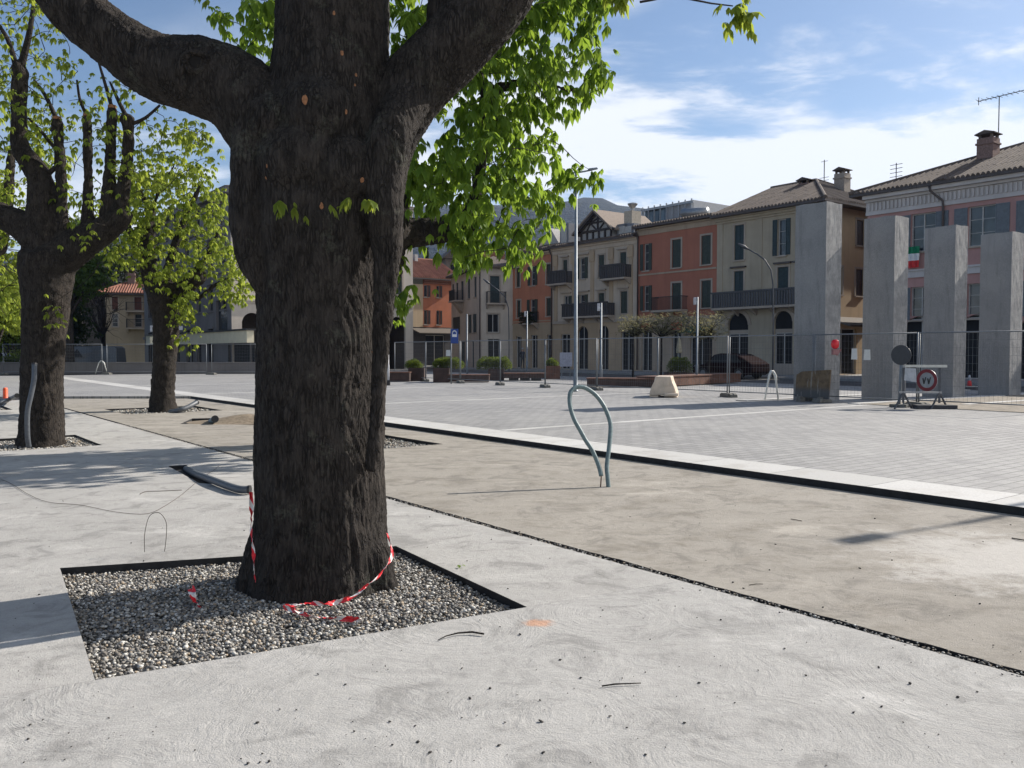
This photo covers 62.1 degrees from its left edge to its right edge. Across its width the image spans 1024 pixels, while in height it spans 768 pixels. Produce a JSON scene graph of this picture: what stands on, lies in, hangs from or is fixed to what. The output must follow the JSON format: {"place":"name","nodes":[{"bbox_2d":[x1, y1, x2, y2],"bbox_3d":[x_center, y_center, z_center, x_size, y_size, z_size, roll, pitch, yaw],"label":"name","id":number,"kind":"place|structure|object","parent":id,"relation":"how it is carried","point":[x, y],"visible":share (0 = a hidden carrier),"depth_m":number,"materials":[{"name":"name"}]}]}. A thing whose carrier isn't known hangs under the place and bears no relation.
{"place":"outdoors","nodes":[
{"label":"outdoors","id":0,"kind":"place"},
{"bbox_2d":[0,437,95,450],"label":"gravel","id":1,"kind":"structure","parent":0,"point":[10,446],"depth_m":14.51,"materials":[{"name":"gravel"}]},
{"bbox_2d":[24,363,37,447],"bbox_3d":[-7.789,0.344,13.790,0.182,1.382,0.252,0,2,0],"label":"conduit pipe","id":2,"kind":"object","parent":1,"relation":"on","point":[28,406],"visible":1,"depth_m":13.71,"materials":[{"name":"plastic"}]},
{"bbox_2d":[0,374,113,375],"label":"road","id":3,"kind":"structure","parent":0,"point":[64,374],"depth_m":57.02,"materials":[{"name":"asphalt"}]},
{"bbox_2d":[0,326,20,361],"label":"tree","id":4,"kind":"object","parent":3,"relation":"on","point":[10,341],"visible":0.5,"depth_m":61.84,"materials":[{"name":"green plant"}]},
{"bbox_2d":[73,270,105,346],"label":"dark tree","id":5,"kind":"object","parent":3,"relation":"on","point":[80,329],"visible":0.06,"depth_m":66.33,"materials":[{"name":"green plant"}]},
{"bbox_2d":[65,214,114,361],"bbox_3d":[-31.398,-6.353,59.913,6.450,11.506,6.001,1,3,34],"label":"broadleaf tree","id":6,"kind":"object","parent":3,"relation":"on","point":[91,284],"visible":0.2,"depth_m":59.74,"materials":[{"name":"green plant"}]},
{"bbox_2d":[74,346,125,361],"bbox_3d":[-30.947,-1.797,62.477,4.569,1.949,1.790,0,2,0],"label":"parked van","id":7,"kind":"object","parent":3,"relation":"on","point":[113,351],"visible":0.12,"depth_m":61.72,"materials":[{"name":"grey metal"}]},
{"bbox_2d":[0,362,254,373],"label":"wall","id":8,"kind":"structure","parent":3,"relation":"on","point":[199,368],"depth_m":57.60,"materials":[{"name":"stone"}]},
{"bbox_2d":[144,328,255,361],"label":"pavilion","id":9,"kind":"structure","parent":3,"relation":"on","point":[238,338],"depth_m":62.01,"materials":[{"name":"metal"}]},
{"bbox_2d":[0,376,190,399],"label":"plaza paving side","id":10,"kind":"structure","parent":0,"point":[73,389],"depth_m":31.72,"materials":[{"name":"stone"}]},
{"bbox_2d":[0,161,24,340],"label":"broadleaf tree","id":11,"kind":"object","parent":10,"relation":"on","point":[11,323],"visible":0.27,"depth_m":46.60,"materials":[{"name":"green plant"}]},
{"bbox_2d":[3,423,513,679],"bbox_3d":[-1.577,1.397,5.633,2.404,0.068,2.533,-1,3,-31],"label":"gravel","id":12,"kind":"structure","parent":0,"point":[118,623],"depth_m":5.19,"materials":[{"name":"gravel"}]},
{"bbox_2d":[0,84,82,321],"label":"chestnut tree","id":13,"kind":"object","parent":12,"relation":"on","point":[10,164],"visible":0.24,"depth_m":22.12,"materials":[{"name":"green plant"}]},
{"bbox_2d":[0,0,223,448],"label":"chestnut tree","id":14,"kind":"object","parent":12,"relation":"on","point":[57,251],"visible":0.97,"depth_m":14.23,"materials":[{"name":"green plant"}]},
{"bbox_2d":[114,407,214,413],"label":"gravel","id":15,"kind":"structure","parent":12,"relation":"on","point":[144,411],"depth_m":22.99,"materials":[{"name":"gravel"}]},
{"bbox_2d":[94,122,254,412],"bbox_3d":[-9.046,-3.005,22.728,5.103,7.794,4.114,0,2,0],"label":"chestnut tree","id":16,"kind":"object","parent":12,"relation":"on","point":[170,296],"visible":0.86,"depth_m":22.27,"materials":[{"name":"green plant"}]},
{"bbox_2d":[283,596,361,622],"bbox_3d":[-1.148,1.359,5.144,0.538,0.068,0.357,0,2,0],"label":"barrier tape","id":17,"kind":"object","parent":12,"relation":"on","point":[289,608],"visible":0.98,"depth_m":5.17,"materials":[{"name":"plastic"}]},
{"bbox_2d":[35,0,765,606],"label":"chestnut tree","id":18,"kind":"object","parent":12,"relation":"on","point":[323,120],"visible":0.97,"depth_m":5.46,"materials":[{"name":"brown plant"}]},
{"bbox_2d":[249,492,255,581],"bbox_3d":[-1.683,0.988,5.512,0.033,0.534,0.332,-1,2,-20],"label":"barrier tape","id":19,"kind":"object","parent":18,"relation":"attached to","point":[251,506],"visible":1,"depth_m":5.58,"materials":[{"name":"plastic"}]},
{"bbox_2d":[206,0,619,444],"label":"chestnut tree","id":20,"kind":"object","parent":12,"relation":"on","point":[494,125],"visible":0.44,"depth_m":13.95,"materials":[{"name":"green plant"}]},
{"bbox_2d":[2,197,644,264],"bbox_3d":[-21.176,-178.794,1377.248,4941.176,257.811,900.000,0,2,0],"label":"hills","id":21,"kind":"structure","parent":0,"point":[583,210],"depth_m":1268.26,"materials":[{"name":"plant"}]},
{"bbox_2d":[0,400,679,695],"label":"concrete slab","id":22,"kind":"structure","parent":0,"point":[117,468],"depth_m":7.03,"materials":[{"name":"grey concrete"}]},
{"bbox_2d":[183,466,251,493],"bbox_3d":[-3.693,1.151,10.348,0.220,0.183,2.846,-1,3,-34],"label":"conduit pipe","id":23,"kind":"object","parent":22,"relation":"on","point":[229,486],"visible":0.97,"depth_m":9.67,"materials":[{"name":"plastic"}]},
{"bbox_2d":[384,437,428,448],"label":"gravel","id":24,"kind":"structure","parent":0,"point":[398,442],"depth_m":14.82,"materials":[{"name":"gravel"}]},
{"bbox_2d":[0,581,1023,767],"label":"pavement","id":25,"kind":"structure","parent":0,"point":[211,712],"depth_m":3.77,"materials":[{"name":"grey concrete"}]},
{"bbox_2d":[0,0,1023,253],"label":"sky","id":26,"kind":"structure","parent":0,"point":[864,87],"materials":[{"name":"blue"}]},
{"bbox_2d":[63,399,1023,675],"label":"concrete slab","id":27,"kind":"structure","parent":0,"point":[919,563],"depth_m":7.51,"materials":[{"name":"beige concrete"}]},
{"bbox_2d":[187,414,253,424],"bbox_3d":[-5.845,0.756,19.105,2.788,0.171,1.706,0,2,0],"label":"sand heap","id":28,"kind":"object","parent":27,"relation":"on","point":[243,419],"visible":0.49,"depth_m":18.66,"materials":[{"name":"sand"}]},
{"bbox_2d":[3,483,1022,765],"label":"soil crumbs","id":29,"kind":"object","parent":27,"relation":"on","point":[539,699],"visible":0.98,"depth_m":3.71,"materials":[{"name":"soil"}]},
{"bbox_2d":[567,385,612,486],"bbox_3d":[0.969,0.608,10.022,0.596,1.188,0.404,1,3,35],"label":"conduit hoop","id":30,"kind":"object","parent":27,"relation":"on","point":[580,430],"visible":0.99,"depth_m":9.95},
{"bbox_2d":[64,370,1023,493],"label":"plaza paving","id":31,"kind":"structure","parent":0,"point":[977,449],"depth_m":17.76,"materials":[{"name":"stone"}]},
{"bbox_2d":[422,341,459,381],"bbox_3d":[-3.587,-1.092,41.498,0.463,2.000,3.491,-1,3,-33],"label":"fence panel","id":32,"kind":"object","parent":31,"relation":"on","point":[425,380],"visible":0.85,"depth_m":41.48,"materials":[{"name":"metal"}]},
{"bbox_2d":[433,368,449,381],"bbox_3d":[-3.446,-0.445,41.613,0.724,0.699,1.200,0,2,0],"label":"steel planter","id":33,"kind":"object","parent":31,"relation":"on","point":[440,374],"visible":0.84,"depth_m":41.01,"materials":[{"name":"metal"}]},
{"bbox_2d":[432,356,464,368],"bbox_3d":[-3.114,-1.028,41.593,1.610,0.666,1.233,0,2,0],"label":"hedge","id":34,"kind":"object","parent":33,"relation":"in","point":[440,361],"visible":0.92,"depth_m":41.30,"materials":[{"name":"green plant"}]},
{"bbox_2d":[447,374,489,381],"bbox_3d":[-2.097,-0.303,41.468,2.036,0.345,0.960,0,2,0],"label":"steel bench","id":35,"kind":"object","parent":31,"relation":"on","point":[468,376],"visible":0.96,"depth_m":41.02,"materials":[{"name":"metal"}]},
{"bbox_2d":[456,340,499,382],"bbox_3d":[-1.670,-0.999,39.024,0.463,2.000,3.491,-1,3,-34],"label":"fence panel","id":36,"kind":"object","parent":31,"relation":"on","point":[461,380],"visible":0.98,"depth_m":39.16,"materials":[{"name":"metal"}]},
{"bbox_2d":[488,369,503,379],"bbox_3d":[-0.827,-0.504,44.613,0.828,0.591,1.200,0,2,0],"label":"steel planter","id":37,"kind":"object","parent":31,"relation":"on","point":[494,373],"visible":0.66,"depth_m":44.01,"materials":[{"name":"metal"}]},
{"bbox_2d":[477,356,511,369],"bbox_3d":[-0.924,-1.075,44.593,1.963,0.836,1.207,0,2,0],"label":"hedge","id":38,"kind":"object","parent":37,"relation":"in","point":[487,361],"visible":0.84,"depth_m":44.29,"materials":[{"name":"green plant"}]},
{"bbox_2d":[495,339,544,384],"bbox_3d":[0.226,-0.905,36.536,0.463,2.000,3.491,-1,3,-34],"label":"fence panel","id":39,"kind":"object","parent":31,"relation":"on","point":[502,382],"visible":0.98,"depth_m":36.74,"materials":[{"name":"metal"}]},
{"bbox_2d":[503,373,546,380],"bbox_3d":[0.665,-0.382,43.967,2.208,0.396,0.960,0,2,0],"label":"steel bench","id":40,"kind":"object","parent":31,"relation":"on","point":[528,376],"visible":0.76,"depth_m":43.52,"materials":[{"name":"metal"}]},
{"bbox_2d":[540,338,596,387],"bbox_3d":[2.121,-0.811,34.047,0.463,2.000,3.491,-1,3,-33],"label":"fence panel","id":41,"kind":"object","parent":31,"relation":"on","point":[546,385],"visible":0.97,"depth_m":34.37,"materials":[{"name":"metal"}]},
{"bbox_2d":[563,167,597,391],"bbox_3d":[2.364,-3.849,31.500,1.594,8.263,0.253,0,2,0],"label":"street lamp","id":42,"kind":"object","parent":31,"relation":"on","point":[575,380],"visible":0.68,"depth_m":31.48,"materials":[{"name":"metal"}]},
{"bbox_2d":[586,377,654,386],"bbox_3d":[4.588,-0.086,35.715,2.859,0.344,0.960,0,2,10],"label":"steel bench","id":43,"kind":"object","parent":31,"relation":"on","point":[616,381],"visible":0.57,"depth_m":35.26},
{"bbox_2d":[591,337,657,390],"bbox_3d":[4.035,-0.718,31.570,0.463,2.000,3.491,-1,3,-34],"label":"fence panel","id":44,"kind":"object","parent":31,"relation":"on","point":[597,388],"visible":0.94,"depth_m":31.29,"materials":[{"name":"metal"}]},
{"bbox_2d":[615,314,665,377],"bbox_3d":[6.934,-2.096,46.999,3.103,3.595,2.253,0,2,0],"label":"young tree","id":45,"kind":"object","parent":31,"relation":"on","point":[633,331],"visible":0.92,"depth_m":46.93,"materials":[{"name":"green plant"}]},
{"bbox_2d":[650,375,678,397],"bbox_3d":[5.045,0.077,28.015,0.924,0.678,1.460,1,2,14],"label":"traffic barrier","id":46,"kind":"object","parent":31,"relation":"on","point":[665,385],"visible":1,"depth_m":27.48,"materials":[{"name":"concrete"}]},
{"bbox_2d":[664,372,693,374],"bbox_3d":[8.345,-0.362,42.617,1.285,0.458,1.200,0,2,0],"label":"steel planter","id":47,"kind":"object","parent":31,"relation":"on","point":[672,373],"visible":0.36,"depth_m":42.01,"materials":[{"name":"metal"}]},
{"bbox_2d":[666,357,693,371],"bbox_3d":[8.404,-0.944,42.603,1.305,0.892,1.231,0,2,0],"label":"hedge","id":48,"kind":"object","parent":47,"relation":"on","point":[684,365],"visible":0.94,"depth_m":42.34,"materials":[{"name":"green plant"}]},
{"bbox_2d":[502,405,864,430],"bbox_3d":[9.497,0.601,23.358,24.381,0.022,0.200,-2,3,-37],"label":"paving band","id":49,"kind":"object","parent":31,"relation":"on","point":[673,418],"visible":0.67,"depth_m":18.78,"materials":[{"name":"stone"}]},
{"bbox_2d":[636,373,740,385],"bbox_3d":[8.071,-0.213,38.072,0.960,0.422,7.492,2,3,42],"label":"steel bench","id":50,"kind":"object","parent":31,"relation":"on","point":[690,379],"visible":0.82,"depth_m":38.06,"materials":[{"name":"metal"}]},
{"bbox_2d":[657,336,727,392],"bbox_3d":[5.915,-0.624,29.072,0.463,2.000,3.491,-1,3,-33],"label":"fence panel","id":51,"kind":"object","parent":31,"relation":"on","point":[692,360],"visible":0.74,"depth_m":28.85,"materials":[{"name":"metal"}]},
{"bbox_2d":[720,334,813,397],"bbox_3d":[7.825,-0.531,26.593,0.463,2.000,3.491,-1,3,-33],"label":"fence panel","id":52,"kind":"object","parent":31,"relation":"on","point":[731,395],"visible":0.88,"depth_m":26.71,"materials":[{"name":"metal"}]},
{"bbox_2d":[795,370,830,401],"bbox_3d":[8.813,0.051,24.984,0.240,0.959,1.120,-2,3,-37],"label":"leaning board","id":53,"kind":"object","parent":31,"relation":"on","point":[813,384],"visible":0.96,"depth_m":24.98,"materials":[{"name":"wood"}]},
{"bbox_2d":[793,201,841,400],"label":"granite pillar","id":54,"kind":"structure","parent":31,"relation":"on","point":[818,244],"depth_m":25.53,"materials":[{"name":"stone"}]},
{"bbox_2d":[805,332,918,401],"bbox_3d":[9.734,-0.437,24.113,0.463,2.000,3.491,-1,3,-34],"label":"fence panel","id":55,"kind":"object","parent":31,"relation":"on","point":[861,390],"visible":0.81,"depth_m":23.86,"materials":[{"name":"metal"}]},
{"bbox_2d":[861,215,908,399],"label":"granite pillar","id":56,"kind":"structure","parent":31,"relation":"on","point":[885,286],"depth_m":26.15,"materials":[{"name":"stone"}]},
{"bbox_2d":[889,345,911,407],"bbox_3d":[10.391,-0.210,22.658,0.350,1.657,0.532,-2,3,-42],"label":"road sign","id":57,"kind":"object","parent":31,"relation":"on","point":[901,355],"visible":0.94,"depth_m":22.61,"materials":[{"name":"metal"}]},
{"bbox_2d":[894,365,957,408],"bbox_3d":[10.671,0.078,22.046,1.599,1.147,0.444,0,2,6],"label":"road barrier","id":58,"kind":"object","parent":31,"relation":"on","point":[908,374],"visible":1,"depth_m":22.01,"materials":[{"name":"metal"}]},
{"bbox_2d":[916,369,937,390],"bbox_3d":[10.725,-0.099,21.967,0.029,0.570,0.570,-1,3,-32],"label":"road sign","id":59,"kind":"object","parent":58,"relation":"attached to","point":[926,379],"visible":1,"depth_m":21.95,"materials":[{"name":"metal"}]},
{"bbox_2d":[864,395,1023,412],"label":"gravel verge","id":60,"kind":"structure","parent":31,"relation":"on","point":[998,408],"depth_m":24.08,"materials":[{"name":"gravel"}]},
{"bbox_2d":[905,330,1023,405],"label":"fence panel","id":61,"kind":"object","parent":60,"relation":"on","point":[951,355],"visible":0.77,"depth_m":21.72,"materials":[{"name":"metal"}]},
{"bbox_2d":[922,225,967,396],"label":"granite pillar","id":62,"kind":"structure","parent":31,"relation":"on","point":[945,276],"depth_m":27.55,"materials":[{"name":"stone"}]},
{"bbox_2d":[978,231,1023,395],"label":"granite pillar","id":63,"kind":"structure","parent":31,"relation":"on","point":[1001,279],"depth_m":28.80,"materials":[{"name":"stone"}]},
{"bbox_2d":[118,423,1023,676],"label":"joint gravel","id":64,"kind":"structure","parent":0,"point":[983,662],"depth_m":5.58,"materials":[{"name":"stone"}]},
{"bbox_2d":[399,369,1023,391],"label":"road","id":65,"kind":"structure","parent":0,"point":[842,383],"depth_m":47.94,"materials":[{"name":"asphalt"}]},
{"bbox_2d":[136,185,413,369],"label":"arcaded palace","id":66,"kind":"structure","parent":65,"relation":"on","point":[218,317],"depth_m":67.39,"materials":[{"name":"grey paint"}]},
{"bbox_2d":[637,312,695,374],"bbox_3d":[8.411,-2.091,46.421,3.172,3.628,2.232,0,2,0],"label":"young tree","id":67,"kind":"object","parent":65,"relation":"on","point":[663,331],"visible":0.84,"depth_m":46.24,"materials":[{"name":"green plant"}]},
{"bbox_2d":[669,310,730,372],"bbox_3d":[9.906,-2.060,45.042,3.218,3.670,2.441,0,2,0],"label":"young tree","id":68,"kind":"object","parent":65,"relation":"on","point":[708,332],"visible":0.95,"depth_m":44.84,"materials":[{"name":"green plant"}]},
{"bbox_2d":[693,353,769,378],"bbox_3d":[12.673,-1.052,49.336,1.790,1.449,4.219,-2,3,-37],"label":"parked car","id":69,"kind":"object","parent":65,"relation":"on","point":[718,363],"visible":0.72,"depth_m":48.19,"materials":[{"name":"black metal"}]},
{"bbox_2d":[738,243,773,377],"bbox_3d":[13.718,-4.144,47.878,2.098,7.579,0.195,0,2,0],"label":"curved street lamp","id":70,"kind":"object","parent":65,"relation":"on","point":[743,246],"visible":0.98,"depth_m":47.83,"materials":[{"name":"metal"}]},
{"bbox_2d":[420,366,1023,385],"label":"pavement","id":71,"kind":"structure","parent":0,"point":[856,377],"depth_m":58.81,"materials":[{"name":"stone"}]},
{"bbox_2d":[413,254,452,365],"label":"orange house","id":72,"kind":"structure","parent":71,"relation":"on","point":[431,313],"depth_m":87.91,"materials":[{"name":"paint"}]},
{"bbox_2d":[445,256,514,367],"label":"white corner house","id":73,"kind":"structure","parent":71,"relation":"on","point":[479,301],"depth_m":75.60,"materials":[{"name":"paint"}]},
{"bbox_2d":[486,312,500,333],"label":"window","id":74,"kind":"structure","parent":73,"relation":"in","point":[493,320],"depth_m":75.34,"materials":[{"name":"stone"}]},
{"bbox_2d":[489,274,500,302],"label":"window","id":75,"kind":"structure","parent":73,"relation":"in","point":[493,279],"depth_m":75.17,"materials":[{"name":"grey glass"}]},
{"bbox_2d":[512,242,559,368],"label":"narrow red house","id":76,"kind":"structure","parent":71,"relation":"on","point":[532,295],"depth_m":73.43,"materials":[{"name":"orange paint"}]},
{"bbox_2d":[544,202,650,370],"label":"gabled house","id":77,"kind":"structure","parent":71,"relation":"on","point":[607,259],"depth_m":67.04,"materials":[{"name":"paint"}]},
{"bbox_2d":[573,253,588,279],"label":"window","id":78,"kind":"structure","parent":77,"relation":"in","point":[584,261],"depth_m":68.43,"materials":[{"name":"grey glass"}]},
{"bbox_2d":[617,287,628,314],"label":"window","id":79,"kind":"structure","parent":77,"relation":"in","point":[624,295],"depth_m":64.68,"materials":[{"name":"grey glass"}]},
{"bbox_2d":[632,212,716,371],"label":"red house","id":80,"kind":"structure","parent":71,"relation":"on","point":[677,265],"depth_m":60.43,"materials":[{"name":"paint"}]},
{"bbox_2d":[640,243,651,271],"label":"window","id":81,"kind":"structure","parent":80,"relation":"in","point":[648,247],"depth_m":62.90,"materials":[{"name":"grey glass"}]},
{"bbox_2d":[640,285,651,311],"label":"window","id":82,"kind":"structure","parent":80,"relation":"in","point":[648,289],"depth_m":62.99,"materials":[{"name":"grey glass"}]},
{"bbox_2d":[670,237,682,268],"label":"window","id":83,"kind":"structure","parent":80,"relation":"in","point":[677,244],"depth_m":60.43,"materials":[{"name":"grey glass"}]},
{"bbox_2d":[670,281,682,309],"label":"window","id":84,"kind":"structure","parent":80,"relation":"in","point":[677,285],"depth_m":60.51,"materials":[{"name":"grey glass"}]},
{"bbox_2d":[699,233,712,265],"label":"window","id":85,"kind":"structure","parent":80,"relation":"in","point":[706,242],"depth_m":58.28,"materials":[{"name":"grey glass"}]},
{"bbox_2d":[699,278,712,308],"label":"window","id":86,"kind":"structure","parent":80,"relation":"in","point":[707,286],"depth_m":58.39,"materials":[{"name":"grey glass"}]},
{"bbox_2d":[710,160,866,374],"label":"corner house","id":87,"kind":"structure","parent":71,"relation":"on","point":[762,223],"depth_m":54.34,"materials":[{"name":"beige paint"}]},
{"bbox_2d":[730,266,745,299],"bbox_3d":[14.990,-6.413,56.181,0.420,2.703,1.207,-2,3,-37],"label":"window","id":88,"kind":"structure","parent":87,"relation":"in","point":[740,273],"depth_m":56.16,"materials":[{"name":"grey glass"}]},
{"bbox_2d":[732,222,745,261],"bbox_3d":[15.034,-9.353,56.102,0.320,2.518,1.025,-2,3,-37],"label":"window","id":89,"kind":"structure","parent":87,"relation":"in","point":[739,232],"depth_m":56.10,"materials":[{"name":"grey glass"}]},
{"bbox_2d":[772,218,790,257],"bbox_3d":[17.015,-9.190,53.511,0.320,2.388,1.286,-2,3,-37],"label":"window","id":90,"kind":"structure","parent":87,"relation":"in","point":[784,224],"depth_m":53.66,"materials":[{"name":"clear glass"}]},
{"bbox_2d":[773,261,790,304],"bbox_3d":[17.053,-6.311,53.487,0.420,2.703,1.245,-2,3,-37],"label":"window","id":91,"kind":"structure","parent":87,"relation":"in","point":[783,272],"depth_m":53.51,"materials":[{"name":"grey wood"}]},
{"bbox_2d":[840,329,853,373],"bbox_3d":[20.669,-2.042,53.433,2.900,2.880,0.080,-2,3,-37],"label":"shop window","id":92,"kind":"structure","parent":87,"relation":"in","point":[847,342],"depth_m":53.88,"materials":[{"name":"glass"}]},
{"bbox_2d":[854,267,863,297],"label":"window","id":93,"kind":"structure","parent":87,"relation":"in","point":[858,273],"depth_m":54.16,"materials":[{"name":"brown glass"}]},
{"bbox_2d":[855,217,863,246],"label":"window","id":94,"kind":"structure","parent":87,"relation":"in","point":[858,224],"depth_m":54.04,"materials":[{"name":"brown glass"}]},
{"bbox_2d":[848,90,1023,380],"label":"pink palace","id":95,"kind":"structure","parent":71,"relation":"on","point":[980,193],"depth_m":45.16,"materials":[{"name":"paint"}]},
{"bbox_2d":[908,246,919,267],"bbox_3d":[21.953,-6.952,46.595,0.086,1.152,0.731,-2,3,-37],"label":"flag","id":96,"kind":"object","parent":95,"relation":"attached to","point":[913,257],"visible":0.81,"depth_m":46.55,"materials":[{"name":"fabric"}]},
{"bbox_2d":[907,287,923,321],"bbox_3d":[22.292,-4.383,46.786,0.320,1.901,1.845,-2,3,-37],"label":"window","id":97,"kind":"structure","parent":95,"relation":"in","point":[917,292],"depth_m":46.93,"materials":[{"name":"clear glass"}]},
{"bbox_2d":[903,210,948,252],"bbox_3d":[22.474,-8.242,46.399,0.320,2.162,2.740,-2,3,-37],"label":"window","id":98,"kind":"structure","parent":95,"relation":"in","point":[920,222],"depth_m":46.57,"materials":[{"name":"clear glass"}]},
{"bbox_2d":[966,283,979,319],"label":"window","id":99,"kind":"structure","parent":95,"relation":"in","point":[974,289],"depth_m":44.49,"materials":[{"name":"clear glass"}]},
{"bbox_2d":[954,202,1009,248],"bbox_3d":[24.323,-8.151,43.984,0.320,2.162,2.740,-2,3,-37],"label":"window","id":100,"kind":"structure","parent":95,"relation":"in","point":[994,218],"depth_m":44.03,"materials":[{"name":"clear glass"}]},
{"bbox_2d":[1016,200,1023,232],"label":"window","id":101,"kind":"structure","parent":95,"relation":"in","point":[1019,204],"depth_m":42.44,"materials":[{"name":"blue glass"}]},
{"label":"ground","id":102,"kind":"structure","parent":0,"visible":0},
{"bbox_2d":[65,287,105,352],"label":"grey house","id":103,"kind":"structure","parent":102,"relation":"on","point":[96,341],"depth_m":92.47,"materials":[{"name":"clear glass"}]},
{"bbox_2d":[82,284,134,345],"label":"bare tree","id":104,"kind":"object","parent":102,"relation":"on","point":[103,330],"visible":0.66,"depth_m":73.79,"materials":[{"name":"plant"}]},
{"bbox_2d":[94,242,141,335],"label":"dark tree","id":105,"kind":"object","parent":102,"relation":"on","point":[119,271],"visible":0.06,"depth_m":91.88,"materials":[{"name":"green plant"}]},
{"bbox_2d":[98,269,144,361],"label":"villa","id":106,"kind":"object","parent":102,"relation":"on","point":[127,331],"visible":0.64,"depth_m":88.46,"materials":[{"name":"paint"}]},
{"bbox_2d":[437,249,504,327],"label":"hillside house","id":107,"kind":"structure","parent":102,"relation":"on","point":[447,257],"depth_m":103.69,"materials":[{"name":"tile"}]},
{"bbox_2d":[64,377,1023,515],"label":"kerb strip","id":108,"kind":"object","parent":102,"relation":"on","point":[987,500],"visible":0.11,"depth_m":10.86,"materials":[{"name":"stone"}]},
{"bbox_2d":[641,198,727,221],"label":"building","id":109,"kind":"structure","parent":102,"relation":"on","point":[685,208],"depth_m":80.16,"materials":[{"name":"grey glass"}]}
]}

